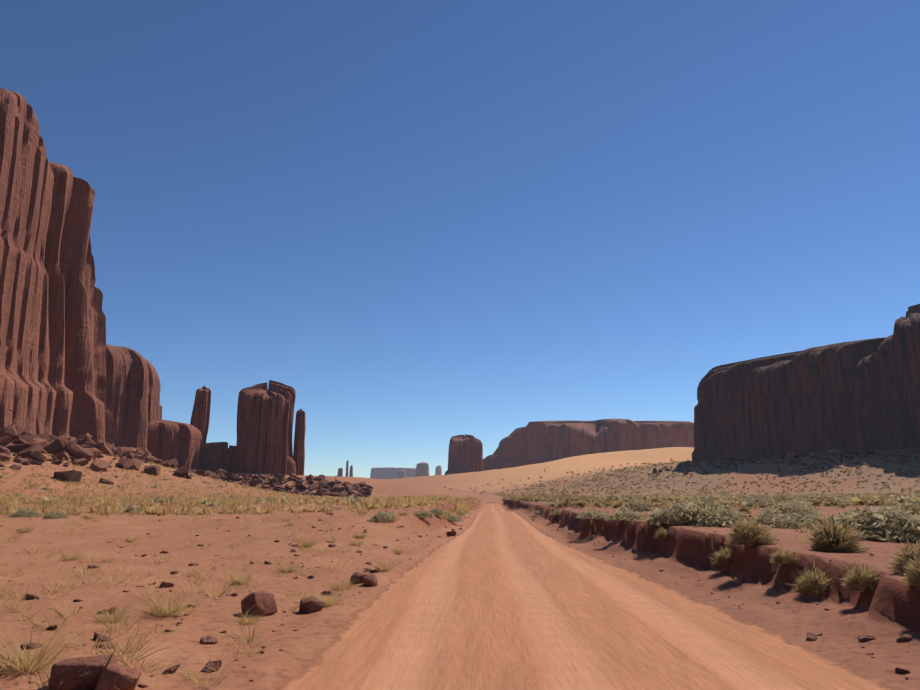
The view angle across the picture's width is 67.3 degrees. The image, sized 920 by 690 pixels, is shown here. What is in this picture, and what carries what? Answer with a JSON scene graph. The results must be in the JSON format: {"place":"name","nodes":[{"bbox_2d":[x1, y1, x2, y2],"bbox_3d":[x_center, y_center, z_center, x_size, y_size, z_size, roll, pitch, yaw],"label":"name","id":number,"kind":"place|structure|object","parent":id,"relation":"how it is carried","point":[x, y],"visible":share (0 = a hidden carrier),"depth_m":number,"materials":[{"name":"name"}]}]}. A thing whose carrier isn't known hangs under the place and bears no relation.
{"place":"outdoors","nodes":[
{"label":"outdoors","id":0,"kind":"place"},
{"bbox_2d":[0,88,113,443],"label":"cliff","id":1,"kind":"structure","parent":0,"point":[52,349],"depth_m":179.47,"materials":[{"name":"stone"}]},
{"bbox_2d":[106,344,161,455],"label":"cliff","id":2,"kind":"structure","parent":0,"point":[133,405],"depth_m":274.63,"materials":[{"name":"stone"}]},
{"bbox_2d":[346,460,348,476],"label":"rock spire","id":3,"kind":"structure","parent":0,"point":[347,462],"depth_m":1470.42,"materials":[{"name":"grey stone"}]},
{"bbox_2d":[0,447,919,689],"bbox_3d":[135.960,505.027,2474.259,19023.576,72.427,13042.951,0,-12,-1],"label":"ground","id":4,"kind":"structure","parent":0,"point":[888,614],"depth_m":15.39,"materials":[{"name":"orange sand"}]},
{"bbox_2d":[1,583,36,600],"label":"sparse grass","id":5,"kind":"structure","parent":4,"relation":"on","point":[16,594],"depth_m":10.68,"materials":[{"name":"beige plant"}]},
{"bbox_2d":[13,523,36,532],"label":"grass tuft","id":6,"kind":"object","parent":4,"relation":"on","point":[28,530],"visible":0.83,"depth_m":24.99,"materials":[{"name":"beige plant"}]},
{"bbox_2d":[9,508,43,516],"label":"sage bush","id":7,"kind":"object","parent":4,"relation":"on","point":[26,513],"visible":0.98,"depth_m":35.06,"materials":[{"name":"plant"}]},
{"bbox_2d":[0,619,100,676],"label":"grass tuft","id":8,"kind":"object","parent":4,"relation":"on","point":[42,662],"visible":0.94,"depth_m":6.46,"materials":[{"name":"beige plant"}]},
{"bbox_2d":[43,510,69,518],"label":"sage bush","id":9,"kind":"object","parent":4,"relation":"on","point":[57,514],"visible":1,"depth_m":33.22,"materials":[{"name":"plant"}]},
{"bbox_2d":[55,560,80,573],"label":"sparse grass","id":10,"kind":"structure","parent":4,"relation":"on","point":[64,570],"depth_m":14.30,"materials":[{"name":"beige plant"}]},
{"bbox_2d":[55,548,89,560],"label":"grass tuft","id":11,"kind":"object","parent":4,"relation":"on","point":[67,557],"visible":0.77,"depth_m":16.36,"materials":[{"name":"beige plant"}]},
{"bbox_2d":[49,654,117,689],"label":"roadside rock","id":12,"kind":"object","parent":4,"relation":"on","point":[68,671],"visible":0.77,"depth_m":5.97,"materials":[{"name":"brown stone"}]},
{"bbox_2d":[79,513,96,518],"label":"grass tuft","id":13,"kind":"object","parent":4,"relation":"on","point":[87,516],"visible":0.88,"depth_m":32.52,"materials":[{"name":"beige plant"}]},
{"bbox_2d":[52,621,127,653],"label":"sparse grass","id":14,"kind":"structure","parent":4,"relation":"on","point":[100,634],"depth_m":7.50,"materials":[{"name":"beige plant"}]},
{"bbox_2d":[84,602,134,623],"bbox_3d":[-4.540,3.488,9.012,0.740,0.255,0.698,5,-13,-21],"label":"grass tuft","id":15,"kind":"object","parent":4,"relation":"on","point":[105,617],"visible":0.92,"depth_m":8.96,"materials":[{"name":"beige plant"}]},
{"bbox_2d":[100,555,118,561],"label":"grass tuft","id":16,"kind":"object","parent":4,"relation":"on","point":[108,560],"visible":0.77,"depth_m":16.14,"materials":[{"name":"beige plant"}]},
{"bbox_2d":[94,568,137,585],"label":"sparse grass","id":17,"kind":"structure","parent":4,"relation":"on","point":[120,581],"depth_m":12.56,"materials":[{"name":"beige plant"}]},
{"bbox_2d":[94,645,141,689],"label":"roadside rock","id":18,"kind":"object","parent":4,"relation":"on","point":[116,677],"visible":0.94,"depth_m":5.87,"materials":[{"name":"brown stone"}]},
{"bbox_2d":[120,532,140,541],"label":"grass tuft","id":19,"kind":"object","parent":4,"relation":"on","point":[129,539],"visible":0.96,"depth_m":21.67,"materials":[{"name":"beige plant"}]},
{"bbox_2d":[104,635,157,662],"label":"sparse grass","id":20,"kind":"structure","parent":4,"relation":"on","point":[130,653],"depth_m":7.07,"materials":[{"name":"beige plant"}]},
{"bbox_2d":[127,589,212,616],"bbox_3d":[-3.994,3.530,9.523,1.052,0.380,1.042,1,-12,-5],"label":"grass tuft","id":21,"kind":"object","parent":4,"relation":"on","point":[164,612],"visible":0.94,"depth_m":9.45,"materials":[{"name":"beige plant"}]},
{"bbox_2d":[147,419,201,470],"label":"cliff step","id":22,"kind":"object","parent":4,"relation":"on","point":[169,440],"visible":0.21,"depth_m":287.48,"materials":[{"name":"stone"}]},
{"bbox_2d":[190,386,210,469],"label":"spire","id":23,"kind":"structure","parent":4,"relation":"on","point":[200,418],"depth_m":313.44,"materials":[{"name":"stone"}]},
{"bbox_2d":[190,561,221,569],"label":"sparse grass","id":24,"kind":"structure","parent":4,"relation":"on","point":[206,567],"depth_m":14.96,"materials":[{"name":"beige plant"}]},
{"bbox_2d":[0,498,467,689],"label":"grass wisps","id":25,"kind":"object","parent":4,"relation":"on","point":[132,621],"depth_m":10.76,"materials":[{"name":"beige plant"}]},
{"bbox_2d":[0,454,468,512],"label":"sage","id":26,"kind":"object","parent":4,"relation":"on","point":[157,500],"visible":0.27,"depth_m":61.68,"materials":[{"name":"green plant"}]},
{"bbox_2d":[0,453,482,518],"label":"dry grass","id":27,"kind":"structure","parent":4,"relation":"on","point":[245,502],"depth_m":56.92,"materials":[{"name":"beige plant"}]},
{"bbox_2d":[217,566,265,583],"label":"grass tuft","id":28,"kind":"object","parent":4,"relation":"on","point":[243,579],"visible":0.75,"depth_m":12.94,"materials":[{"name":"beige plant"}]},
{"bbox_2d":[201,442,296,474],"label":"rock formation","id":29,"kind":"object","parent":4,"relation":"on","point":[216,456],"visible":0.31,"depth_m":312.92,"materials":[{"name":"stone"}]},
{"bbox_2d":[233,611,265,624],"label":"grass tuft","id":30,"kind":"object","parent":4,"relation":"on","point":[253,621],"visible":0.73,"depth_m":9.37,"materials":[{"name":"beige plant"}]},
{"bbox_2d":[241,590,277,615],"bbox_3d":[-2.918,3.776,10.084,0.396,0.353,0.499,-9,-17,36],"label":"roadside rock","id":31,"kind":"object","parent":4,"relation":"on","point":[265,602],"visible":0.83,"depth_m":9.93,"materials":[{"name":"brown stone"}]},
{"bbox_2d":[233,380,295,474],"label":"butte","id":32,"kind":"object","parent":4,"relation":"on","point":[265,416],"depth_m":313.64,"materials":[{"name":"stone"}]},
{"bbox_2d":[273,559,302,571],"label":"grass tuft","id":33,"kind":"object","parent":4,"relation":"on","point":[286,569],"visible":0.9,"depth_m":15.02,"materials":[{"name":"beige plant"}]},
{"bbox_2d":[293,409,305,474],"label":"spire","id":34,"kind":"structure","parent":4,"relation":"on","point":[299,443],"depth_m":322.25,"materials":[{"name":"stone"}]},
{"bbox_2d":[292,535,319,546],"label":"grass tuft","id":35,"kind":"object","parent":4,"relation":"on","point":[309,543],"visible":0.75,"depth_m":20.55,"materials":[{"name":"beige plant"}]},
{"bbox_2d":[299,596,324,613],"bbox_3d":[-2.247,3.943,10.458,0.320,0.234,0.342,3,-12,-38],"label":"roadside rock","id":36,"kind":"object","parent":4,"relation":"on","point":[309,605],"visible":0.92,"depth_m":10.34,"materials":[{"name":"brown stone"}]},
{"bbox_2d":[308,588,346,605],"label":"grass tuft","id":37,"kind":"object","parent":4,"relation":"on","point":[327,601],"visible":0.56,"depth_m":10.88,"materials":[{"name":"beige plant"}]},
{"bbox_2d":[324,506,335,510],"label":"grass tuft","id":38,"kind":"object","parent":4,"relation":"on","point":[331,509],"visible":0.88,"depth_m":36.94,"materials":[{"name":"yellow plant"}]},
{"bbox_2d":[324,535,337,542],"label":"grass tuft","id":39,"kind":"object","parent":4,"relation":"on","point":[330,540],"visible":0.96,"depth_m":21.81,"materials":[{"name":"beige plant"}]},
{"bbox_2d":[325,577,359,589],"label":"grass tuft","id":40,"kind":"object","parent":4,"relation":"on","point":[342,585],"visible":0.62,"depth_m":13.01,"materials":[{"name":"beige plant"}]},
{"bbox_2d":[338,572,367,583],"bbox_3d":[-2.155,4.589,13.526,0.777,0.240,0.321,7,-14,-29],"label":"roadside rock","id":41,"kind":"object","parent":4,"relation":"on","point":[357,576],"visible":0.56,"depth_m":13.51,"materials":[{"name":"brown stone"}]},
{"bbox_2d":[346,539,365,545],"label":"grass tuft","id":42,"kind":"object","parent":4,"relation":"on","point":[357,543],"visible":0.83,"depth_m":21.28,"materials":[{"name":"beige plant"}]},
{"bbox_2d":[351,531,368,537],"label":"grass tuft","id":43,"kind":"object","parent":4,"relation":"on","point":[361,535],"visible":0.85,"depth_m":23.36,"materials":[{"name":"beige plant"}]},
{"bbox_2d":[354,508,369,513],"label":"grass tuft","id":44,"kind":"object","parent":4,"relation":"on","point":[361,511],"visible":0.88,"depth_m":32.79,"materials":[{"name":"yellow plant"}]},
{"bbox_2d":[361,574,377,586],"bbox_3d":[-1.727,4.523,13.267,0.255,0.226,0.360,-10,-11,13],"label":"roadside rock","id":45,"kind":"object","parent":4,"relation":"on","point":[370,580],"visible":0.98,"depth_m":13.14,"materials":[{"name":"brown stone"}]},
{"bbox_2d":[365,511,397,521],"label":"sage bush","id":46,"kind":"object","parent":4,"relation":"on","point":[378,516],"visible":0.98,"depth_m":28.35,"materials":[{"name":"plant"}]},
{"bbox_2d":[367,558,400,571],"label":"grass tuft","id":47,"kind":"object","parent":4,"relation":"on","point":[381,568],"visible":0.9,"depth_m":15.68,"materials":[{"name":"beige plant"}]},
{"bbox_2d":[370,467,415,478],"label":"mesa","id":48,"kind":"structure","parent":4,"relation":"on","point":[385,473],"depth_m":3835.91,"materials":[{"name":"stone"}]},
{"bbox_2d":[388,547,408,552],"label":"grass tuft","id":49,"kind":"object","parent":4,"relation":"on","point":[395,551],"visible":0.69,"depth_m":20.95,"materials":[{"name":"beige plant"}]},
{"bbox_2d":[397,469,405,477],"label":"butte","id":50,"kind":"object","parent":4,"relation":"on","point":[401,473],"visible":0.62,"depth_m":3310.89,"materials":[{"name":"stone"}]},
{"bbox_2d":[396,508,413,514],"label":"grass tuft","id":51,"kind":"object","parent":4,"relation":"on","point":[404,513],"visible":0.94,"depth_m":31.28,"materials":[{"name":"yellow plant"}]},
{"bbox_2d":[415,462,428,476],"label":"butte","id":52,"kind":"object","parent":4,"relation":"on","point":[422,469],"visible":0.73,"depth_m":2527.46,"materials":[{"name":"stone"}]},
{"bbox_2d":[415,509,434,517],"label":"sage bush","id":53,"kind":"object","parent":4,"relation":"on","point":[426,514],"visible":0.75,"depth_m":32.07,"materials":[{"name":"plant"}]},
{"bbox_2d":[431,508,444,514],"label":"sage bush","id":54,"kind":"object","parent":4,"relation":"on","point":[438,511],"visible":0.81,"depth_m":35.77,"materials":[{"name":"plant"}]},
{"bbox_2d":[435,465,441,474],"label":"butte","id":55,"kind":"object","parent":4,"relation":"on","point":[438,470],"visible":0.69,"depth_m":3518.76,"materials":[{"name":"stone"}]},
{"bbox_2d":[447,531,456,535],"bbox_3d":[-0.372,8.184,29.952,0.386,0.241,0.376,13,-24,-28],"label":"roadside rock","id":56,"kind":"object","parent":4,"relation":"on","point":[451,533],"visible":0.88,"depth_m":29.83,"materials":[{"name":"brown stone"}]},
{"bbox_2d":[445,512,463,521],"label":"sage bush","id":57,"kind":"object","parent":4,"relation":"on","point":[454,518],"visible":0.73,"depth_m":38.28,"materials":[{"name":"plant"}]},
{"bbox_2d":[0,499,912,687],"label":"grass tufts","id":58,"kind":"object","parent":4,"relation":"on","point":[211,666],"visible":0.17,"depth_m":9.52,"materials":[{"name":"beige plant"}]},
{"bbox_2d":[0,424,919,496],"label":"talus boulders","id":59,"kind":"object","parent":4,"relation":"on","point":[81,450],"visible":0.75,"depth_m":170.95,"materials":[{"name":"brown stone"}]},
{"bbox_2d":[456,510,468,515],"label":"grass tuft","id":60,"kind":"object","parent":4,"relation":"on","point":[461,512],"visible":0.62,"depth_m":49.27,"materials":[{"name":"plant"}]},
{"bbox_2d":[444,434,482,474],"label":"butte","id":61,"kind":"object","parent":4,"relation":"on","point":[465,453],"visible":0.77,"depth_m":849.02,"materials":[{"name":"stone"}]},
{"bbox_2d":[549,510,560,514],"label":"sage bush","id":62,"kind":"object","parent":4,"relation":"on","point":[554,512],"visible":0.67,"depth_m":39.27,"materials":[{"name":"green plant"}]},
{"bbox_2d":[440,458,687,493],"bbox_3d":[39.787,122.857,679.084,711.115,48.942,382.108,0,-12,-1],"label":"dune scrub","id":63,"kind":"object","parent":4,"relation":"on","point":[566,472],"visible":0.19,"depth_m":530.00,"materials":[{"name":"green plant"}]},
{"bbox_2d":[483,419,693,470],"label":"long mesa","id":64,"kind":"structure","parent":4,"relation":"on","point":[533,442],"depth_m":950.86,"materials":[{"name":"stone"}]},
{"bbox_2d":[576,508,608,518],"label":"sage bush","id":65,"kind":"object","parent":4,"relation":"on","point":[595,514],"visible":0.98,"depth_m":26.00,"materials":[{"name":"plant"}]},
{"bbox_2d":[604,507,645,521],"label":"sage bush","id":66,"kind":"object","parent":4,"relation":"on","point":[626,512],"visible":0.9,"depth_m":21.92,"materials":[{"name":"plant"}]},
{"bbox_2d":[618,499,654,510],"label":"sage bush","id":67,"kind":"object","parent":4,"relation":"on","point":[636,506],"visible":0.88,"depth_m":36.02,"materials":[{"name":"plant"}]},
{"bbox_2d":[654,526,668,538],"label":"grass tuft","id":68,"kind":"object","parent":4,"relation":"on","point":[661,534],"visible":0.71,"depth_m":17.87,"materials":[{"name":"plant"}]},
{"bbox_2d":[643,502,716,525],"bbox_3d":[5.967,4.620,18.928,2.219,0.644,1.671,-9,-15,35],"label":"sage bush","id":69,"kind":"object","parent":4,"relation":"on","point":[649,519],"visible":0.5,"depth_m":18.60,"materials":[{"name":"plant"}]},
{"bbox_2d":[677,497,704,506],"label":"sage bush","id":70,"kind":"object","parent":4,"relation":"on","point":[691,500],"visible":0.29,"depth_m":47.27,"materials":[{"name":"beige plant"}]},
{"bbox_2d":[653,501,739,525],"bbox_3d":[6.484,4.637,19.014,2.492,0.682,1.888,-2,-13,11],"label":"sage bush","id":71,"kind":"object","parent":4,"relation":"on","point":[694,509],"visible":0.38,"depth_m":18.61,"materials":[{"name":"green plant"}]},
{"bbox_2d":[496,452,919,507],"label":"brush","id":72,"kind":"object","parent":4,"relation":"on","point":[819,501],"visible":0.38,"depth_m":58.24,"materials":[{"name":"green plant"}]},
{"bbox_2d":[498,452,919,501],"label":"shrubs","id":73,"kind":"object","parent":4,"relation":"on","point":[649,497],"visible":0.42,"depth_m":354.15,"materials":[{"name":"green plant"}]},
{"bbox_2d":[502,454,917,508],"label":"shrubs","id":74,"kind":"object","parent":4,"relation":"on","point":[615,503],"depth_m":44.51,"materials":[{"name":"green plant"}]},
{"bbox_2d":[512,453,918,507],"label":"sage","id":75,"kind":"object","parent":4,"relation":"on","point":[757,499],"visible":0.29,"depth_m":61.43,"materials":[{"name":"green plant"}]},
{"bbox_2d":[685,503,753,527],"bbox_3d":[6.862,4.526,18.378,2.136,0.636,1.641,18,-21,-54],"label":"sage bush","id":76,"kind":"object","parent":4,"relation":"on","point":[729,515],"visible":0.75,"depth_m":18.00,"materials":[{"name":"green plant"}]},
{"bbox_2d":[710,546,732,564],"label":"grass tuft","id":77,"kind":"object","parent":4,"relation":"on","point":[723,557],"visible":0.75,"depth_m":13.92,"materials":[{"name":"beige plant"}]},
{"bbox_2d":[737,504,752,513],"bbox_3d":[13.170,7.572,31.992,0.895,0.500,0.932,7,-14,-31],"label":"rabbit brush","id":78,"kind":"object","parent":4,"relation":"on","point":[744,508],"visible":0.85,"depth_m":31.91,"materials":[{"name":"yellow plant"}]},
{"bbox_2d":[578,502,917,547],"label":"shrubs","id":79,"kind":"object","parent":4,"relation":"on","point":[897,546],"depth_m":25.04,"materials":[{"name":"green plant"}]},
{"bbox_2d":[725,513,786,545],"bbox_3d":[5.618,3.507,13.307,1.149,0.701,1.251,0,-12,-1],"label":"rabbit brush","id":80,"kind":"object","parent":4,"relation":"on","point":[751,534],"visible":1,"depth_m":13.17,"materials":[{"name":"plant"}]},
{"bbox_2d":[753,508,790,523],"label":"sage bush","id":81,"kind":"object","parent":4,"relation":"on","point":[765,518],"visible":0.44,"depth_m":20.39,"materials":[{"name":"plant"}]},
{"bbox_2d":[768,546,795,563],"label":"grass tuft","id":82,"kind":"object","parent":4,"relation":"on","point":[781,557],"visible":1,"depth_m":11.63,"materials":[{"name":"beige plant"}]},
{"bbox_2d":[763,501,822,516],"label":"sage bush","id":83,"kind":"object","parent":4,"relation":"on","point":[793,507],"visible":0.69,"depth_m":24.30,"materials":[{"name":"plant"}]},
{"bbox_2d":[767,511,824,528],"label":"sage bush","id":84,"kind":"object","parent":4,"relation":"on","point":[796,520],"visible":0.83,"depth_m":17.77,"materials":[{"name":"plant"}]},
{"bbox_2d":[783,499,819,513],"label":"sage bush","id":85,"kind":"object","parent":4,"relation":"on","point":[802,503],"visible":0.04,"depth_m":27.75,"materials":[{"name":"green plant"}]},
{"bbox_2d":[797,530,812,541],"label":"sparse grass","id":86,"kind":"structure","parent":4,"relation":"on","point":[804,537],"depth_m":13.64,"materials":[{"name":"beige plant"}]},
{"bbox_2d":[692,304,919,461],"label":"mesa","id":87,"kind":"structure","parent":4,"relation":"on","point":[853,396],"depth_m":410.37,"materials":[{"name":"stone"}]},
{"bbox_2d":[787,561,833,594],"bbox_3d":[5.569,3.636,10.820,0.882,0.494,0.810,6,-14,-25],"label":"grass tuft","id":88,"kind":"object","parent":4,"relation":"on","point":[809,582],"visible":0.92,"depth_m":10.75,"materials":[{"name":"beige plant"}]},
{"bbox_2d":[795,513,876,552],"bbox_3d":[6.709,3.365,12.411,1.276,0.682,1.339,3,-13,-11],"label":"rabbit brush","id":89,"kind":"object","parent":4,"relation":"on","point":[834,536],"visible":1,"depth_m":12.21,"materials":[{"name":"plant"}]},
{"bbox_2d":[832,500,852,505],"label":"sage bush","id":90,"kind":"object","parent":4,"relation":"on","point":[844,503],"visible":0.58,"depth_m":42.38,"materials":[{"name":"plant"}]},
{"bbox_2d":[817,508,876,534],"bbox_3d":[9.037,4.056,15.789,1.671,0.644,2.219,-5,-13,22],"label":"sage bush","id":91,"kind":"object","parent":4,"relation":"on","point":[841,515],"visible":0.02,"depth_m":15.90,"materials":[{"name":"plant"}]},
{"bbox_2d":[833,560,882,591],"bbox_3d":[5.667,3.225,9.695,0.819,0.418,0.781,9,-15,-36],"label":"grass tuft","id":92,"kind":"object","parent":4,"relation":"on","point":[858,576],"visible":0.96,"depth_m":9.61,"materials":[{"name":"beige plant"}]},
{"bbox_2d":[815,504,919,541],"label":"sage bush","id":93,"kind":"object","parent":4,"relation":"on","point":[872,521],"visible":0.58,"depth_m":14.30,"materials":[{"name":"plant"}]},
{"bbox_2d":[839,503,919,541],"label":"sage bush","id":94,"kind":"object","parent":4,"relation":"on","point":[893,513],"visible":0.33,"depth_m":14.41,"materials":[{"name":"plant"}]},
{"bbox_2d":[882,537,919,574],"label":"rabbit brush","id":95,"kind":"object","parent":4,"relation":"on","point":[906,554],"visible":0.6,"depth_m":9.38,"materials":[{"name":"plant"}]},
{"bbox_2d":[890,497,919,514],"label":"sage bush","id":96,"kind":"object","parent":4,"relation":"on","point":[913,508],"visible":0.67,"depth_m":28.85,"materials":[{"name":"plant"}]},
{"bbox_2d":[898,552,919,588],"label":"grass tuft","id":97,"kind":"object","parent":4,"relation":"on","point":[913,577],"visible":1,"depth_m":8.42,"materials":[{"name":"beige plant"}]},
{"bbox_2d":[0,0,919,477],"label":"sky","id":98,"kind":"structure","parent":0,"point":[427,222],"materials":[{"name":"blue"}]},
{"bbox_2d":[274,502,896,689],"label":"dirt road","id":99,"kind":"structure","parent":0,"point":[495,596],"depth_m":8.73,"materials":[{"name":"orange soil"}]},
{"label":"totem","id":100,"kind":"object","parent":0,"visible":0},
{"bbox_2d":[337,468,342,476],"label":"butte","id":101,"kind":"object","parent":100,"relation":"on","point":[340,472],"visible":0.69,"depth_m":1468.20,"materials":[{"name":"stone"}]},
{"bbox_2d":[349,465,352,476],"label":"rock spire","id":102,"kind":"structure","parent":100,"relation":"attached to","point":[351,471],"depth_m":1469.36,"materials":[{"name":"stone"}]}
]}

